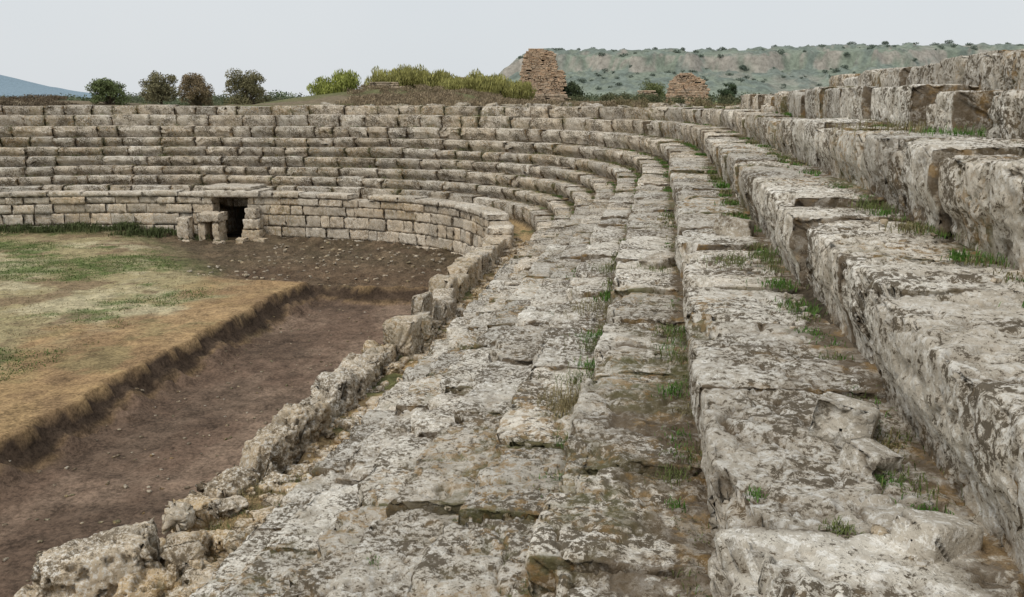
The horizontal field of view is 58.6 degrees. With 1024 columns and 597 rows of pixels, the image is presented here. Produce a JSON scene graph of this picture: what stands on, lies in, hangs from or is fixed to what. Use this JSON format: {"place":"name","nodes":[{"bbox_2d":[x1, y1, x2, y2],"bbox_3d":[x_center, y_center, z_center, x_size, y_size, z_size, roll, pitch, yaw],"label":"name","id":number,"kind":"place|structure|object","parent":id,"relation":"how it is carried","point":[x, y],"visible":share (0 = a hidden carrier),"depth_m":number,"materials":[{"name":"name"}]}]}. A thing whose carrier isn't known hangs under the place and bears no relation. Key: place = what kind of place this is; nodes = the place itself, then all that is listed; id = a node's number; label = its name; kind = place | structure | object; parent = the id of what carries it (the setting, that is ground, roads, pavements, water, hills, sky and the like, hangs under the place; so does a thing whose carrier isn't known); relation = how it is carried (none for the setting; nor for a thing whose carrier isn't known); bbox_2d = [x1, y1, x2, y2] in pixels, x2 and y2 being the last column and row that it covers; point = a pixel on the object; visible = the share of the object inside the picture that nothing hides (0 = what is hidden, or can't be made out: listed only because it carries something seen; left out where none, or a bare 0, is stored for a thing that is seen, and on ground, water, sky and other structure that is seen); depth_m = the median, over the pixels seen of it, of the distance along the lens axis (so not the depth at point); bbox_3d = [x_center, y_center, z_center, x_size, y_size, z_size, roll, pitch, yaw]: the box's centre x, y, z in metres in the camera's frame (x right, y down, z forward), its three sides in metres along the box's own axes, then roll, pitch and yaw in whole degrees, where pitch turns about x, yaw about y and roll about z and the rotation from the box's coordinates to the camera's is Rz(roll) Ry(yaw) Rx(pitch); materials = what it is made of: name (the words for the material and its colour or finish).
{"place":"outdoors","nodes":[
{"label":"outdoors","id":0,"kind":"place"},
{"bbox_2d":[0,75,95,97],"bbox_3d":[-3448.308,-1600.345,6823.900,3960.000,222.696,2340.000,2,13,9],"label":"distant mountain","id":1,"kind":"structure","parent":0,"point":[10,86],"depth_m":6429.15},
{"bbox_2d":[0,89,1001,596],"bbox_3d":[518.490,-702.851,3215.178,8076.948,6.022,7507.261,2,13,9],"label":"ground","id":2,"kind":"structure","parent":0,"point":[60,411],"depth_m":17.85,"materials":[{"name":"soil"}]},
{"bbox_2d":[0,93,83,105],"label":"dark shrubs","id":3,"kind":"object","parent":2,"relation":"on","point":[42,99],"visible":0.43,"depth_m":106.73,"materials":[{"name":"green plant"}]},
{"bbox_2d":[84,77,131,104],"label":"bush","id":4,"kind":"object","parent":2,"relation":"on","point":[106,90],"visible":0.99,"depth_m":106.57,"materials":[{"name":"green plant"}]},
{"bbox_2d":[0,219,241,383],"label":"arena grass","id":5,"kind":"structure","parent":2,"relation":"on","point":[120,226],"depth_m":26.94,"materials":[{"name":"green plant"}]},
{"bbox_2d":[138,70,180,104],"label":"oak tree","id":6,"kind":"object","parent":2,"relation":"on","point":[161,90],"visible":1,"depth_m":116.14,"materials":[{"name":"green plant"}]},
{"bbox_2d":[74,95,311,105],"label":"distant treeline","id":7,"kind":"object","parent":2,"relation":"on","point":[186,103],"visible":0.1,"depth_m":152.64,"materials":[{"name":"green plant"}]},
{"bbox_2d":[178,72,214,105],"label":"oak tree","id":8,"kind":"object","parent":2,"relation":"on","point":[197,84],"visible":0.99,"depth_m":130.87,"materials":[{"name":"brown plant"}]},
{"bbox_2d":[176,183,273,243],"bbox_3d":[-9.864,-3.371,34.918,3.506,2.243,7.221,2,13,9],"label":"arena doorway","id":9,"kind":"structure","parent":2,"relation":"on","point":[226,219],"depth_m":32.40,"materials":[{"name":"beige stone"}]},
{"bbox_2d":[222,68,273,104],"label":"oak tree","id":10,"kind":"object","parent":2,"relation":"on","point":[246,85],"visible":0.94,"depth_m":120.85,"materials":[{"name":"green plant"}]},
{"bbox_2d":[0,189,513,256],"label":"podium wall","id":11,"kind":"structure","parent":2,"relation":"on","point":[459,227],"depth_m":32.26,"materials":[{"name":"stone"}]},
{"bbox_2d":[13,239,504,596],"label":"ruined rubble wall","id":12,"kind":"structure","parent":2,"relation":"on","point":[141,559],"depth_m":8.91,"materials":[{"name":"beige stone"}]},
{"bbox_2d":[306,69,360,94],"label":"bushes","id":13,"kind":"object","parent":2,"relation":"on","point":[347,79],"visible":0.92,"depth_m":67.90,"materials":[{"name":"green plant"}]},
{"bbox_2d":[0,90,771,104],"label":"distant treeline","id":14,"kind":"object","parent":2,"relation":"on","point":[278,94],"visible":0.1,"depth_m":199.51,"materials":[{"name":"green plant"}]},
{"bbox_2d":[368,82,403,88],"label":"ruined wall","id":15,"kind":"structure","parent":2,"relation":"on","point":[394,84],"depth_m":73.51,"materials":[{"name":"beige stone"}]},
{"bbox_2d":[361,64,536,99],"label":"bushes","id":16,"kind":"object","parent":2,"relation":"on","point":[402,75],"visible":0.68,"depth_m":75.60,"materials":[{"name":"green plant"}]},
{"bbox_2d":[334,84,644,106],"bbox_3d":[-2.943,-12.865,58.956,23.220,2.358,30.966,2,13,9],"label":"dry brush","id":17,"kind":"object","parent":2,"relation":"on","point":[447,97],"visible":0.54,"depth_m":54.12,"materials":[{"name":"brown plant"}]},
{"bbox_2d":[2,102,1002,596],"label":"loose rubble stones","id":18,"kind":"object","parent":2,"relation":"on","point":[936,536],"visible":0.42,"depth_m":5.15,"materials":[{"name":"grey stone"}]},
{"bbox_2d":[0,49,1023,596],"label":"stone seating tiers","id":19,"kind":"object","parent":2,"relation":"on","point":[936,363],"visible":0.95,"depth_m":5.26,"materials":[{"name":"stone"}]},
{"bbox_2d":[3,102,1023,596],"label":"weeds","id":20,"kind":"object","parent":2,"relation":"on","point":[905,228],"visible":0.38,"depth_m":5.85,"materials":[{"name":"green plant"}]},
{"bbox_2d":[519,48,566,100],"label":"ruined tower","id":21,"kind":"structure","parent":2,"relation":"on","point":[546,76],"depth_m":114.89,"materials":[{"name":"beige stone"}]},
{"bbox_2d":[529,94,570,101],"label":"ruined wall","id":22,"kind":"structure","parent":2,"relation":"on","point":[561,97],"depth_m":97.16,"materials":[{"name":"beige stone"}]},
{"bbox_2d":[561,80,584,100],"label":"bush","id":23,"kind":"object","parent":2,"relation":"on","point":[571,88],"visible":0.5,"depth_m":116.19,"materials":[{"name":"green plant"}]},
{"bbox_2d":[637,90,657,101],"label":"ruined wall","id":24,"kind":"structure","parent":2,"relation":"on","point":[648,91],"depth_m":101.93,"materials":[{"name":"beige stone"}]},
{"bbox_2d":[561,96,740,107],"bbox_3d":[12.657,-13.728,65.148,22.004,1.544,46.053,2,13,9],"label":"dry brush","id":25,"kind":"object","parent":2,"relation":"on","point":[642,102],"visible":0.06,"depth_m":50.05,"materials":[{"name":"brown plant"}]},
{"bbox_2d":[639,80,665,101],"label":"bush","id":26,"kind":"object","parent":2,"relation":"on","point":[659,88],"visible":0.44,"depth_m":145.17,"materials":[{"name":"green plant"}]},
{"bbox_2d":[566,91,740,104],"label":"dark shrubs","id":27,"kind":"object","parent":2,"relation":"on","point":[651,97],"visible":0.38,"depth_m":99.60,"materials":[{"name":"green plant"}]},
{"bbox_2d":[665,73,709,103],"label":"ruined arch wall","id":28,"kind":"structure","parent":2,"relation":"on","point":[686,84],"depth_m":106.42,"materials":[{"name":"beige stone"}]},
{"bbox_2d":[717,83,738,103],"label":"bush","id":29,"kind":"object","parent":2,"relation":"on","point":[732,89],"visible":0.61,"depth_m":116.58,"materials":[{"name":"green plant"}]},
{"bbox_2d":[0,0,1023,97],"label":"sky","id":30,"kind":"structure","parent":0,"point":[64,44],"materials":[{"name":"white"}]},
{"bbox_2d":[295,43,1023,98],"bbox_3d":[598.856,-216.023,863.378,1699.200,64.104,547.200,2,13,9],"label":"hill","id":31,"kind":"structure","parent":0,"point":[811,63],"depth_m":907.87,"materials":[{"name":"green plant"}]},
{"bbox_2d":[517,40,1023,89],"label":"hillside scrub","id":32,"kind":"object","parent":31,"relation":"on","point":[742,66],"visible":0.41,"depth_m":913.29,"materials":[{"name":"green plant"}]}
]}

